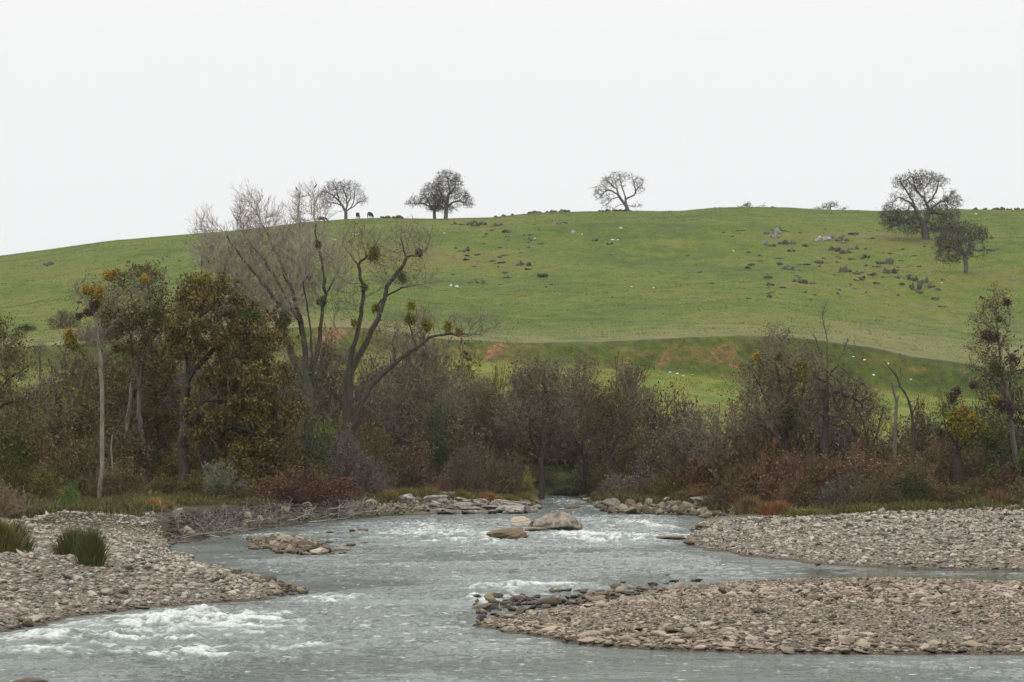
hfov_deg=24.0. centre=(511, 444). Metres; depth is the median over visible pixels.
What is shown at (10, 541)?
reed clump
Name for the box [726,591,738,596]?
stone
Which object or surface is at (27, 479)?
bush
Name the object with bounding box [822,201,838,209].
shrub
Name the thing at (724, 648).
stone
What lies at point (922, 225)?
oak tree
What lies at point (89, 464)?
bush
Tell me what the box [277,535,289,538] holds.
stone
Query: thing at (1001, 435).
bush
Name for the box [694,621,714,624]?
stone
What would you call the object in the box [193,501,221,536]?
driftwood
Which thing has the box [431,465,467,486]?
bush
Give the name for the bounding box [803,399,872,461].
bush
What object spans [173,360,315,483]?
oak tree
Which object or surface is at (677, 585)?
stone
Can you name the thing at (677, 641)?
stone
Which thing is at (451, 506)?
ledge rock
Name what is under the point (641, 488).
bush
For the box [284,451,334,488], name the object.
bush
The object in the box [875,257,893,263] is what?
outcrop
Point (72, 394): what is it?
bush
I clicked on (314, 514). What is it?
driftwood
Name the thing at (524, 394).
bush
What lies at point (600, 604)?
stone
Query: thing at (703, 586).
stone
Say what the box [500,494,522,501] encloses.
tussock
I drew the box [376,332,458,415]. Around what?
bush
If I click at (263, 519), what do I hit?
driftwood
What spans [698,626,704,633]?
stone
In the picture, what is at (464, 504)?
ledge rock
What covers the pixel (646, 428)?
bush
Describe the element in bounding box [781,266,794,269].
outcrop
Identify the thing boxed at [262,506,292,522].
driftwood
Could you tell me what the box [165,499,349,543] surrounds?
shore stones
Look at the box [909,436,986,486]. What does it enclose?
bush
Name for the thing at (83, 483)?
bush
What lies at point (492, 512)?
ledge rock
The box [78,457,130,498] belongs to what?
bush
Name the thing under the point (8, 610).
stone
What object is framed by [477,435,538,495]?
bush
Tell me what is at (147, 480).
bush
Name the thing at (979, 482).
bush
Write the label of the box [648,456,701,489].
bush
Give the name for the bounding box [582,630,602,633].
stone
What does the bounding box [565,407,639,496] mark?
bush
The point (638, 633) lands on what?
stone
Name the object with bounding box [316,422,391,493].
bush
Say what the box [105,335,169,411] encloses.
bush
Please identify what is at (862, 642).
stone
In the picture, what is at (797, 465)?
bush
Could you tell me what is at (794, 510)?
tussock
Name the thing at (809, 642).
stone
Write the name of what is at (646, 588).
stone
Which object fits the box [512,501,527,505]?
ledge rock
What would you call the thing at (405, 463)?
bush
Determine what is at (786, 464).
bush
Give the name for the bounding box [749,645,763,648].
stone
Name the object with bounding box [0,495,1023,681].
water
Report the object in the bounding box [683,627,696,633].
stone
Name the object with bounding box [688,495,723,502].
bank rock
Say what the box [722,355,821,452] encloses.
bush
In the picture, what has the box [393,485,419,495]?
tussock
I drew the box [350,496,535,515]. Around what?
shore stones
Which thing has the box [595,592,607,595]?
stone
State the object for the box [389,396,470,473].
bush
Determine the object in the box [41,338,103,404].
bush
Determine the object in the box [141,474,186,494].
bush
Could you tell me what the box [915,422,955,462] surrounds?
bush
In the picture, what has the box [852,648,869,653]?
stone
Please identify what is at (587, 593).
stone
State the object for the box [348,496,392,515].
driftwood
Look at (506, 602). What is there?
stone
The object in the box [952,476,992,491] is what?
bush
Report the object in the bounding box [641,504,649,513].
stone
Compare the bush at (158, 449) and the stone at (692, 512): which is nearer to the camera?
the stone at (692, 512)
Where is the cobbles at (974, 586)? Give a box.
[478,580,1023,652]
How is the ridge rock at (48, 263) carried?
on the terrain at (648, 349)
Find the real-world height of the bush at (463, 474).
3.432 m
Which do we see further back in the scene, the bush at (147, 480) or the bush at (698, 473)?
the bush at (698, 473)
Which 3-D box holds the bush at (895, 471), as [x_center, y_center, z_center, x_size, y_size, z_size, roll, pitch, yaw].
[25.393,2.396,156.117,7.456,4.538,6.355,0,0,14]
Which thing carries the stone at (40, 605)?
on the gravel at (144, 550)
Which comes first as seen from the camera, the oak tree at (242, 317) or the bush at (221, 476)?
the bush at (221, 476)
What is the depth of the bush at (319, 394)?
267.17 m
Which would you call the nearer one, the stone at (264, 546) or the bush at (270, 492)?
the stone at (264, 546)
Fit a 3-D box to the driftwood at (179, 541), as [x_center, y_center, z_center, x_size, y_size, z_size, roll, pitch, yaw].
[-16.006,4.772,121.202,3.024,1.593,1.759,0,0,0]
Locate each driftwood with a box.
[118,528,151,538]
[174,504,216,536]
[175,525,215,543]
[180,506,229,536]
[181,502,249,538]
[190,507,241,533]
[190,508,252,537]
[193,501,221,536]
[196,505,255,534]
[213,510,260,527]
[239,501,278,527]
[239,502,293,531]
[243,518,274,530]
[253,502,294,523]
[256,507,301,526]
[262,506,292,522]
[287,502,319,520]
[305,500,337,517]
[309,499,355,522]
[316,494,376,519]
[328,498,362,508]
[334,497,376,515]
[337,494,379,516]
[339,501,368,518]
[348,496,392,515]
[723,507,748,524]
[747,513,768,522]
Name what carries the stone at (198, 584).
on the gravel at (144, 550)
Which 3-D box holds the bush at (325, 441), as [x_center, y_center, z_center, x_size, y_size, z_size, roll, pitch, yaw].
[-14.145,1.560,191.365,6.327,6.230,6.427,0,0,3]
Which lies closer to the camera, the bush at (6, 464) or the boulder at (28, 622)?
the boulder at (28, 622)
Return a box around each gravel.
[0,509,275,628]
[473,576,1023,652]
[687,505,1023,569]
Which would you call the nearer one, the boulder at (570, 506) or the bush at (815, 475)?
the bush at (815, 475)
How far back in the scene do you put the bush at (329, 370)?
265.18 m
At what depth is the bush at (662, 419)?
221.98 m
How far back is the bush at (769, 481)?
165.28 m
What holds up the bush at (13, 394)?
on the terrain at (648, 349)
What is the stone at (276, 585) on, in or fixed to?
on the gravel at (144, 550)
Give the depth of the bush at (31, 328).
329.46 m
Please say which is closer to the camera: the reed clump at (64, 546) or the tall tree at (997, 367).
the reed clump at (64, 546)
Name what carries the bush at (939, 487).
on the terrain at (648, 349)
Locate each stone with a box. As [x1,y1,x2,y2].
[4,608,21,612]
[17,588,29,591]
[18,606,30,611]
[29,615,43,621]
[35,604,50,607]
[38,607,47,614]
[87,590,96,595]
[100,588,112,592]
[101,598,111,602]
[113,589,128,593]
[120,563,132,569]
[121,598,131,604]
[134,584,147,589]
[136,576,149,579]
[173,585,185,589]
[187,583,204,586]
[258,545,268,548]
[259,575,276,581]
[267,583,281,588]
[268,545,278,549]
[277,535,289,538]
[295,540,314,544]
[297,587,304,593]
[303,546,312,551]
[321,544,331,552]
[475,603,492,608]
[484,593,495,599]
[485,605,497,609]
[492,593,502,597]
[500,601,515,604]
[500,626,516,631]
[503,614,514,618]
[508,595,522,600]
[535,597,557,605]
[537,626,556,631]
[564,636,579,641]
[577,637,596,641]
[581,591,591,598]
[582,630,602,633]
[588,596,608,602]
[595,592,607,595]
[595,602,606,606]
[605,631,614,634]
[608,507,615,512]
[610,583,619,587]
[614,586,625,592]
[617,622,628,626]
[619,504,627,508]
[619,635,634,642]
[625,507,636,512]
[631,504,641,512]
[631,632,646,637]
[640,586,652,590]
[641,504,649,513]
[645,498,652,504]
[649,630,665,635]
[650,507,656,513]
[658,502,665,507]
[664,628,683,632]
[670,500,682,506]
[672,639,685,644]
[673,582,686,588]
[677,504,686,510]
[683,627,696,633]
[689,510,697,515]
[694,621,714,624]
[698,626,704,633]
[699,584,709,588]
[701,512,711,517]
[717,628,728,631]
[718,643,736,646]
[721,646,731,650]
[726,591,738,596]
[739,646,749,650]
[746,636,757,639]
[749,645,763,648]
[752,608,766,612]
[780,645,794,653]
[790,642,797,647]
[804,641,816,644]
[805,594,823,600]
[810,628,820,634]
[810,647,823,651]
[834,630,852,632]
[841,592,851,596]
[844,637,856,641]
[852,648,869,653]
[857,638,867,645]
[861,632,873,634]
[870,643,885,646]
[906,645,919,647]
[917,604,934,606]
[918,644,929,650]
[919,648,937,652]
[927,640,941,644]
[938,590,949,593]
[961,641,982,646]
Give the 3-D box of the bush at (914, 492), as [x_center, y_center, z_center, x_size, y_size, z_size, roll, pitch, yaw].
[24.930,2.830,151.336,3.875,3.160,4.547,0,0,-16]
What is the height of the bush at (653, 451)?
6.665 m
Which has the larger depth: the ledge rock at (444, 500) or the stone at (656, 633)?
the ledge rock at (444, 500)
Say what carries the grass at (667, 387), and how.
on the terrain at (648, 349)
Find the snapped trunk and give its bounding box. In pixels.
[110,435,112,469]
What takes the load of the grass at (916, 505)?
on the terrain at (648, 349)
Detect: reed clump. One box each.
[0,514,35,552]
[10,516,37,551]
[45,522,101,555]
[67,522,118,566]
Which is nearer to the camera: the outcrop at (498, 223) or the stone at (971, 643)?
the stone at (971, 643)
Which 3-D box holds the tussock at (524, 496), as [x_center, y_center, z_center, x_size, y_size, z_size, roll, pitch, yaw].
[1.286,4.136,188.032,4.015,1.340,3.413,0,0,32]
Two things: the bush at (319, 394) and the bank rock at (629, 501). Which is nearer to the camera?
the bank rock at (629, 501)
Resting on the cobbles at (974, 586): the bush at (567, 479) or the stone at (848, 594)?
the stone at (848, 594)
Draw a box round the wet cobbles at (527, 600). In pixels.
[473,574,677,618]
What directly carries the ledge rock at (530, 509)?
on the terrain at (648, 349)
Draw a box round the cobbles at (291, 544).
[224,534,351,556]
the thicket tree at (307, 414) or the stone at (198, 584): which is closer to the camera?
the stone at (198, 584)
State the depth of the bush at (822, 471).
159.20 m
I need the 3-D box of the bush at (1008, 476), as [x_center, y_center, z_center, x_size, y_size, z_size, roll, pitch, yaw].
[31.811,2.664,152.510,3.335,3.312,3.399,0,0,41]
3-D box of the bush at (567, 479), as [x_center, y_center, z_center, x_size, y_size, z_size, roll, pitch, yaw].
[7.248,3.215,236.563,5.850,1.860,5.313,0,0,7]
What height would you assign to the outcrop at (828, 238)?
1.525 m
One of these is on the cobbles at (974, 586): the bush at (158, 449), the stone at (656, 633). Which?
the stone at (656, 633)
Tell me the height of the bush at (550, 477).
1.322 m
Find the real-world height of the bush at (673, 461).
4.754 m
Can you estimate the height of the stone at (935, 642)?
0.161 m
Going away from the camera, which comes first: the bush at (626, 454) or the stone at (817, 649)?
the stone at (817, 649)
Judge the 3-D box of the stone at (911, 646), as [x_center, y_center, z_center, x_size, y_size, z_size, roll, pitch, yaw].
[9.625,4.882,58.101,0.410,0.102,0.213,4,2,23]
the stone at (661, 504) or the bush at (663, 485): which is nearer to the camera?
the stone at (661, 504)
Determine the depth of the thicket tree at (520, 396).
219.48 m
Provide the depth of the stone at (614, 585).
83.42 m
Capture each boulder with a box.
[12,677,47,681]
[22,618,32,626]
[134,605,149,608]
[309,547,328,553]
[486,527,528,538]
[510,516,530,525]
[524,527,547,530]
[530,510,581,529]
[566,504,580,508]
[655,535,684,539]
[683,539,698,544]
[690,578,702,580]
[695,524,711,527]
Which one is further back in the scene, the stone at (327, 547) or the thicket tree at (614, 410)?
the thicket tree at (614, 410)
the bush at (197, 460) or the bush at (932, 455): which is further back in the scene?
the bush at (197, 460)
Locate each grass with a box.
[0,326,1023,433]
[0,487,171,518]
[133,489,279,506]
[334,485,535,503]
[590,487,771,513]
[717,495,1023,515]
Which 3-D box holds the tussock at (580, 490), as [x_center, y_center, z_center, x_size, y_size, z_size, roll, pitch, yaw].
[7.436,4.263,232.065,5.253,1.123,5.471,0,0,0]
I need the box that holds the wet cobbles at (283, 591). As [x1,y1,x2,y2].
[207,563,308,596]
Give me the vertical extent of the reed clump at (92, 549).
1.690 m
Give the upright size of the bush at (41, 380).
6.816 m
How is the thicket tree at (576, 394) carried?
on the terrain at (648, 349)
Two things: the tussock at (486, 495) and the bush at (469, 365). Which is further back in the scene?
the bush at (469, 365)
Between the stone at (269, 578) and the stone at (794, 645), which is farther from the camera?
the stone at (269, 578)
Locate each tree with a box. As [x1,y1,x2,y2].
[0,309,58,442]
[19,388,111,467]
[30,339,51,385]
[59,269,130,497]
[72,349,148,469]
[90,258,176,471]
[95,303,159,444]
[98,331,200,465]
[157,258,307,485]
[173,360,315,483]
[182,176,357,469]
[225,363,321,459]
[275,387,332,492]
[317,177,368,218]
[320,214,502,477]
[357,373,431,451]
[380,366,450,461]
[404,183,446,218]
[412,361,491,449]
[412,398,451,467]
[429,168,475,218]
[456,378,523,459]
[484,350,590,498]
[543,348,611,494]
[572,384,646,487]
[590,360,661,456]
[592,170,645,210]
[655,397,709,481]
[674,395,753,484]
[718,317,840,469]
[814,376,894,460]
[877,169,964,239]
[926,384,1009,490]
[930,219,990,273]
[957,281,1023,476]
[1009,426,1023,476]
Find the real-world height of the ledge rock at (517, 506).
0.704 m
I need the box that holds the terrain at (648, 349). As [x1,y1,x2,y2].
[0,207,1023,655]
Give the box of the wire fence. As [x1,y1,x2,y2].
[641,392,749,417]
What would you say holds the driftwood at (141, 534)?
on the terrain at (648, 349)
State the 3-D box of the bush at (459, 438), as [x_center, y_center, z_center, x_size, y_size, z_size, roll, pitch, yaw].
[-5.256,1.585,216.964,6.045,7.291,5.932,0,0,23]
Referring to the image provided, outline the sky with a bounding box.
[0,0,1023,255]
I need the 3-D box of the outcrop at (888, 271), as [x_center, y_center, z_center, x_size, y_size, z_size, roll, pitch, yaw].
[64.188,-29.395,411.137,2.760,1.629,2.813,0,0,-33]
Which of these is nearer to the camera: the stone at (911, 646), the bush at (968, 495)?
the stone at (911, 646)
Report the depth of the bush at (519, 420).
245.97 m
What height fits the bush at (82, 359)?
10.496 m
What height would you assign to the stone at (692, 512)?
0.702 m
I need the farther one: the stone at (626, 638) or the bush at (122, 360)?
the bush at (122, 360)
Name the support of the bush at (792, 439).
on the terrain at (648, 349)
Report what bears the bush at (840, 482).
on the terrain at (648, 349)
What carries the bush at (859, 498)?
on the terrain at (648, 349)
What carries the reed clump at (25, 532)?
on the terrain at (648, 349)
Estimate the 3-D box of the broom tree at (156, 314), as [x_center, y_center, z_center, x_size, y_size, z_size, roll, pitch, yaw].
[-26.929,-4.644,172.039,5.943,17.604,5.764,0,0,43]
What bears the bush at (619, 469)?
on the terrain at (648, 349)
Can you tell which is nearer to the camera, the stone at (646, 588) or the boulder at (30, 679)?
the boulder at (30, 679)
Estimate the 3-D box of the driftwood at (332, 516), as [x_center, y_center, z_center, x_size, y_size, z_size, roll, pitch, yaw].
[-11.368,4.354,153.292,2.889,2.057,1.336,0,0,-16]
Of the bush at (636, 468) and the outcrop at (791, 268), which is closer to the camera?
the bush at (636, 468)
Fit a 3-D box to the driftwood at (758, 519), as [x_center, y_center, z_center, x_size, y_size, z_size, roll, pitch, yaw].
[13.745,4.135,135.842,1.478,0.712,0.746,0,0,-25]
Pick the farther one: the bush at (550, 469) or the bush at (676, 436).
the bush at (550, 469)
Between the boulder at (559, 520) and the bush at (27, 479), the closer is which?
the boulder at (559, 520)
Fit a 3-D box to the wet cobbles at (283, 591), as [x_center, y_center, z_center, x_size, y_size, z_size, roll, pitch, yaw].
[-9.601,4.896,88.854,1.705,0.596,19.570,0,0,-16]
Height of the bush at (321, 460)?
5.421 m
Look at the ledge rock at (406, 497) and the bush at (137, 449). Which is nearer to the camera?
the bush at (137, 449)
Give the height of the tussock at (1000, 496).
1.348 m
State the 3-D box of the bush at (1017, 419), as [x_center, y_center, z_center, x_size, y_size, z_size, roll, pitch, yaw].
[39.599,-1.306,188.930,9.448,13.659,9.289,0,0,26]
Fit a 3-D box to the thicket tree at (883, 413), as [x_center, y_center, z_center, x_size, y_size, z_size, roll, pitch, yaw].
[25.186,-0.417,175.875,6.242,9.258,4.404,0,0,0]
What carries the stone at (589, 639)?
on the terrain at (648, 349)
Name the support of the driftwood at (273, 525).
on the terrain at (648, 349)
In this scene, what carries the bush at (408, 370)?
on the terrain at (648, 349)
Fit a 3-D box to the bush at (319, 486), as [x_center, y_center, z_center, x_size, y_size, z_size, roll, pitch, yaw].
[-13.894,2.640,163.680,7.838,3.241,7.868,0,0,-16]
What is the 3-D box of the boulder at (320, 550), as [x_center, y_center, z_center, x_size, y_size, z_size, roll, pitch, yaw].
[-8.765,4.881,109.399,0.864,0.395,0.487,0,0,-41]
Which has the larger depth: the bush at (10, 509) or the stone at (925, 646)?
the bush at (10, 509)
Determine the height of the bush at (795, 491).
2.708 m
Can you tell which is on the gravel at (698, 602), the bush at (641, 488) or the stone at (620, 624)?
the stone at (620, 624)
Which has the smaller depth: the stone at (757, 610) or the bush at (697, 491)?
the stone at (757, 610)
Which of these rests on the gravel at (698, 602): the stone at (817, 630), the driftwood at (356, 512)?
the stone at (817, 630)
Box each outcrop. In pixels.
[470,220,486,225]
[490,222,502,226]
[537,273,547,277]
[769,233,779,238]
[773,228,781,233]
[777,240,788,244]
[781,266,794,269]
[798,279,807,282]
[814,260,825,263]
[818,235,831,241]
[828,246,838,250]
[835,235,848,240]
[835,247,852,253]
[838,265,851,271]
[859,254,869,258]
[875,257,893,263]
[882,268,896,273]
[907,275,917,280]
[909,283,921,290]
[917,276,928,282]
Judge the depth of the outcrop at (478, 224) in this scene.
506.97 m
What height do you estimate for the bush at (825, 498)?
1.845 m
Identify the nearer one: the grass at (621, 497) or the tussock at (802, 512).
the tussock at (802, 512)
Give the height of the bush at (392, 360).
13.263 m
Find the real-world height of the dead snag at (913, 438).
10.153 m
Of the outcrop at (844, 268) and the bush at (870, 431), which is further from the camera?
the outcrop at (844, 268)
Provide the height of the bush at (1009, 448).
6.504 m
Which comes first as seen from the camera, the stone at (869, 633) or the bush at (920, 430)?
the stone at (869, 633)
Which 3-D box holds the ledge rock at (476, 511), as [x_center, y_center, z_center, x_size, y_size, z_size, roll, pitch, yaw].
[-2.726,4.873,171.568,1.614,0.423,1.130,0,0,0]
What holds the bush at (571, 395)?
on the terrain at (648, 349)
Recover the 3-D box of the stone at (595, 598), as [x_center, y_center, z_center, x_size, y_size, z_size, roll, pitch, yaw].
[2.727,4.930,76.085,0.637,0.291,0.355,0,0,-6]
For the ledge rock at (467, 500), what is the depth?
177.76 m
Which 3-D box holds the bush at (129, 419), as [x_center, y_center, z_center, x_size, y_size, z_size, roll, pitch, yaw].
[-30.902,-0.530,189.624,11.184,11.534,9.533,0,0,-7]
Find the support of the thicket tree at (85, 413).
on the terrain at (648, 349)
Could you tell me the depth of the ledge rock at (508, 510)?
171.68 m
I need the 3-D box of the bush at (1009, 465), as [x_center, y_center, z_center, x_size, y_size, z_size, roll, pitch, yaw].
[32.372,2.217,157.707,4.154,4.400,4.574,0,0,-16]
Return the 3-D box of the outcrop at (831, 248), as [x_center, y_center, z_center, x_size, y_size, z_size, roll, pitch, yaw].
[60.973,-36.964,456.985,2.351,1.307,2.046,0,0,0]
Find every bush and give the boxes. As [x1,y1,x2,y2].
[0,376,32,467]
[0,385,38,483]
[0,443,27,480]
[0,446,13,480]
[0,468,31,497]
[0,473,8,495]
[0,474,29,518]
[0,483,42,517]
[2,385,25,414]
[7,461,57,497]
[10,406,54,485]
[15,371,81,467]
[16,324,36,330]
[19,366,73,411]
[20,460,74,501]
[26,420,92,492]
[27,368,115,457]
[32,455,91,495]
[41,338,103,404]
[41,417,113,475]
[43,309,79,328]
[55,479,81,506]
[61,420,137,488]
[63,341,108,412]
[65,475,104,496]
[68,345,115,416]
[70,364,176,459]
[73,318,113,343]
[73,389,122,454]
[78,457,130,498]
[80,410,165,492]
[97,454,151,498]
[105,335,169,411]
[116,422,190,474]
[123,469,165,491]
[128,433,176,481]
[141,445,205,487]
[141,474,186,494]
[158,355,218,418]
[160,476,202,493]
[169,400,234,471]
[171,359,211,403]
[172,435,224,479]
[178,470,222,494]
[191,359,227,408]
[196,481,249,498]
[198,459,249,499]
[202,336,260,371]
[222,468,260,492]
[244,476,317,503]
[244,477,276,495]
[250,459,368,505]
[279,343,334,413]
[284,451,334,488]
[292,323,354,424]
[302,436,340,489]
[304,472,369,506]
[314,410,370,457]
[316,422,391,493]
[316,425,372,471]
[319,354,400,465]
[321,349,342,357]
[326,458,362,491]
[333,414,402,483]
[335,342,361,361]
[335,349,392,433]
[352,409,420,483]
[355,453,398,491]
[357,325,441,435]
[369,333,453,472]
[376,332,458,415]
[376,430,448,489]
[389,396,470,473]
[392,303,467,433]
[398,464,439,488]
[419,418,448,479]
[425,418,488,460]
[430,423,477,470]
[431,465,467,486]
[434,475,455,491]
[435,440,491,493]
[442,336,530,479]
[446,425,513,488]
[451,464,487,487]
[467,442,520,495]
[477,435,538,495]
[485,447,536,496]
[495,413,559,461]
[496,403,542,453]
[497,360,561,434]
[516,419,569,463]
[516,464,559,474]
[521,466,537,500]
[522,403,593,473]
[532,472,563,482]
[534,367,598,439]
[558,469,595,483]
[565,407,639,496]
[577,351,658,469]
[577,465,606,496]
[593,470,630,492]
[596,415,663,488]
[599,402,684,476]
[602,458,642,489]
[606,467,662,494]
[623,447,665,490]
[627,428,681,486]
[627,478,672,496]
[633,377,699,465]
[645,474,692,498]
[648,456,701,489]
[654,449,694,492]
[659,399,721,453]
[664,397,778,489]
[667,484,698,494]
[669,410,726,475]
[670,449,704,484]
[673,464,706,489]
[680,480,728,502]
[696,431,737,491]
[705,409,795,487]
[706,465,744,505]
[708,417,775,500]
[710,433,800,508]
[719,462,775,506]
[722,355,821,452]
[735,420,815,488]
[742,434,790,474]
[750,470,785,500]
[754,448,824,505]
[768,447,827,486]
[768,475,817,508]
[780,376,844,456]
[782,447,851,504]
[788,464,830,506]
[795,441,817,463]
[796,426,846,464]
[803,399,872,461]
[811,487,855,507]
[817,401,898,457]
[817,455,848,486]
[818,460,878,503]
[822,438,902,500]
[836,468,904,507]
[841,425,896,473]
[846,448,949,499]
[846,449,875,483]
[865,428,911,460]
[874,464,934,503]
[875,392,943,466]
[889,440,931,472]
[892,454,956,489]
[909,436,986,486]
[912,476,967,502]
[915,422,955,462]
[916,433,968,486]
[928,479,987,502]
[934,407,986,462]
[936,439,986,478]
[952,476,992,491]
[954,435,1009,494]
[955,470,1019,500]
[967,407,1023,464]
[970,340,1023,472]
[970,422,1023,479]
[976,445,1023,491]
[986,460,1023,499]
[1004,476,1023,504]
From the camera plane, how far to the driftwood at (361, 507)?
160.24 m
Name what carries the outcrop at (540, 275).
on the terrain at (648, 349)
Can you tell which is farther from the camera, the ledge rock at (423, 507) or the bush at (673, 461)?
the bush at (673, 461)
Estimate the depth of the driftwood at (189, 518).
130.62 m
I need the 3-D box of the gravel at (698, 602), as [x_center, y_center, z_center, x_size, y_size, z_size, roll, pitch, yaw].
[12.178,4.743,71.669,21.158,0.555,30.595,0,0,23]
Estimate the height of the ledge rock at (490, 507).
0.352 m
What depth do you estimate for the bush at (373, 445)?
197.22 m
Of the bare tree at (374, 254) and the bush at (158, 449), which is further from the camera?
the bare tree at (374, 254)
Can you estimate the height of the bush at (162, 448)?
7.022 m
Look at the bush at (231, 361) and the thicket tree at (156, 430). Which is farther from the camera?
the bush at (231, 361)
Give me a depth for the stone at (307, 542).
113.72 m
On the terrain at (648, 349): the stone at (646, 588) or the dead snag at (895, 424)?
the dead snag at (895, 424)
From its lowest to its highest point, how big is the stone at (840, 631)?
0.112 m
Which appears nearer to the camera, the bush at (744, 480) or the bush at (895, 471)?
the bush at (895, 471)
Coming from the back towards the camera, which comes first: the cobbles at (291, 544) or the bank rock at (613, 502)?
the bank rock at (613, 502)
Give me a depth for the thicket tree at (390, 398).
211.57 m
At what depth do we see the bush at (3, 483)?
152.86 m
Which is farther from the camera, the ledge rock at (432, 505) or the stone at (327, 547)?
the ledge rock at (432, 505)
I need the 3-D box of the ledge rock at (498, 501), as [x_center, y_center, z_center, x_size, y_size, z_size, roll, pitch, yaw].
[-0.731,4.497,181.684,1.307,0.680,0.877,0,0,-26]
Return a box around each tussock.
[136,497,170,510]
[161,498,176,509]
[374,488,403,501]
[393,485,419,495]
[410,484,445,494]
[448,488,478,498]
[469,491,502,500]
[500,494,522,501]
[513,490,540,505]
[545,487,581,495]
[573,485,598,493]
[727,491,768,514]
[753,501,771,515]
[758,498,792,515]
[781,508,801,516]
[784,508,827,516]
[978,488,1020,505]
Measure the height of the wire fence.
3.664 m
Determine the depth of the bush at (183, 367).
265.44 m
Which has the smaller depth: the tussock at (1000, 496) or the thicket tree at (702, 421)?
the tussock at (1000, 496)
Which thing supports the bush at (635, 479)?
on the terrain at (648, 349)
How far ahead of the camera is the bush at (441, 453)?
204.64 m
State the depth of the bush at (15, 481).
156.68 m
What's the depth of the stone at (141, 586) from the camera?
76.27 m
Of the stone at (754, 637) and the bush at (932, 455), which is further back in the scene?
the bush at (932, 455)
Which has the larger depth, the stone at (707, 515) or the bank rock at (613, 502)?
the bank rock at (613, 502)
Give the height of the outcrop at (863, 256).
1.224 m
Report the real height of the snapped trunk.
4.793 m
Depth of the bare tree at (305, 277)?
185.57 m
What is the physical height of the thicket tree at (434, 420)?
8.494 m
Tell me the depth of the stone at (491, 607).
73.18 m
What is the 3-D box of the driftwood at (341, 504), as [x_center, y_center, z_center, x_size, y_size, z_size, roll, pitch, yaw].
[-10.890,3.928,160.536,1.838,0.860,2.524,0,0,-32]
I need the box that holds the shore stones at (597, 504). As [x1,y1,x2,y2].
[582,497,725,516]
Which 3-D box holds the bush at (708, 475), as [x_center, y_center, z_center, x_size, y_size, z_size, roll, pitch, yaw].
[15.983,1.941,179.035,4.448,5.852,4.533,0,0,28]
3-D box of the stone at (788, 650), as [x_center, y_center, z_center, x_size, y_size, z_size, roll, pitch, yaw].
[6.578,4.934,57.728,0.347,0.091,0.639,0,14,-29]
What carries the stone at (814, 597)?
on the cobbles at (974, 586)
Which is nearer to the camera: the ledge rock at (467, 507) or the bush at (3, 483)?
the bush at (3, 483)
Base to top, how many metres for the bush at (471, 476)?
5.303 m
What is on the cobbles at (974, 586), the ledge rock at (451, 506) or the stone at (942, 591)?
the stone at (942, 591)
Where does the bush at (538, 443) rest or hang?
on the terrain at (648, 349)
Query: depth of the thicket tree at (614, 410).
213.75 m
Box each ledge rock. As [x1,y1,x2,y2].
[398,493,412,502]
[413,504,429,510]
[423,495,447,502]
[425,503,437,507]
[435,498,448,503]
[437,510,455,513]
[446,504,456,508]
[450,497,464,500]
[455,502,474,506]
[458,506,480,509]
[459,499,473,502]
[461,510,472,513]
[468,510,484,513]
[475,503,487,505]
[479,499,489,505]
[483,506,496,509]
[487,510,497,513]
[488,509,502,512]
[493,499,507,503]
[497,505,523,509]
[498,502,518,505]
[502,507,525,513]
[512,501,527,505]
[524,506,537,512]
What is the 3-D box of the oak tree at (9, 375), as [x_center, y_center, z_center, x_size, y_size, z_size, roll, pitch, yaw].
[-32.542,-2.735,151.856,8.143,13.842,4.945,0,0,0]
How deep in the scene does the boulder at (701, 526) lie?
137.54 m
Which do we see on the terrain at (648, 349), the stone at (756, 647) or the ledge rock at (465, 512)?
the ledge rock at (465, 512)
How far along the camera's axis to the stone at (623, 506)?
172.82 m
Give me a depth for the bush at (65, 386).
187.97 m
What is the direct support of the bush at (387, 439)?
on the terrain at (648, 349)
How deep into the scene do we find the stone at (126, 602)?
73.14 m
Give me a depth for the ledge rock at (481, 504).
177.13 m
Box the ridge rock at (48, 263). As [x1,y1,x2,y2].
[43,261,53,265]
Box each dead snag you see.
[791,299,882,471]
[882,360,930,470]
[891,383,898,465]
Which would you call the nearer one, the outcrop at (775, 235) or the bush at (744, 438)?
the bush at (744, 438)
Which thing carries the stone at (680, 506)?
on the terrain at (648, 349)
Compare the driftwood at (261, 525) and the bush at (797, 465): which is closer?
the driftwood at (261, 525)
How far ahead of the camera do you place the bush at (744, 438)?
174.10 m
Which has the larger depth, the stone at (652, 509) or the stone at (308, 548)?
the stone at (652, 509)
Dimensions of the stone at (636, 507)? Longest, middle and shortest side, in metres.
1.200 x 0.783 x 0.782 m
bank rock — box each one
[600,498,621,506]
[625,499,635,505]
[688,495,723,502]
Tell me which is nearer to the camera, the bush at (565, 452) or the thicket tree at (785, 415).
the thicket tree at (785, 415)
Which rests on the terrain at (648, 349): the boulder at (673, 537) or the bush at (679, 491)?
the bush at (679, 491)
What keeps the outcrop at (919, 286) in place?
on the terrain at (648, 349)
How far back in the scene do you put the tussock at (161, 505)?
137.84 m
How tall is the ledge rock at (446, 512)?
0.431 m
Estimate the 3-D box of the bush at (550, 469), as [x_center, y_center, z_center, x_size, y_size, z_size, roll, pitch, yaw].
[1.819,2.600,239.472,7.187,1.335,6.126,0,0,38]
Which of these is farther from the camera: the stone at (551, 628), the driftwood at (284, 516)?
the driftwood at (284, 516)
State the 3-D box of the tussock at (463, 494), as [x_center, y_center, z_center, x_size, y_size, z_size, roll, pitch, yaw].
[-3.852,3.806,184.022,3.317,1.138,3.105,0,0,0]
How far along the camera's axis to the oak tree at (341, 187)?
565.81 m
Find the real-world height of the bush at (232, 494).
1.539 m
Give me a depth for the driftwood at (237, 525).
127.08 m
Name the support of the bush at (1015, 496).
on the terrain at (648, 349)

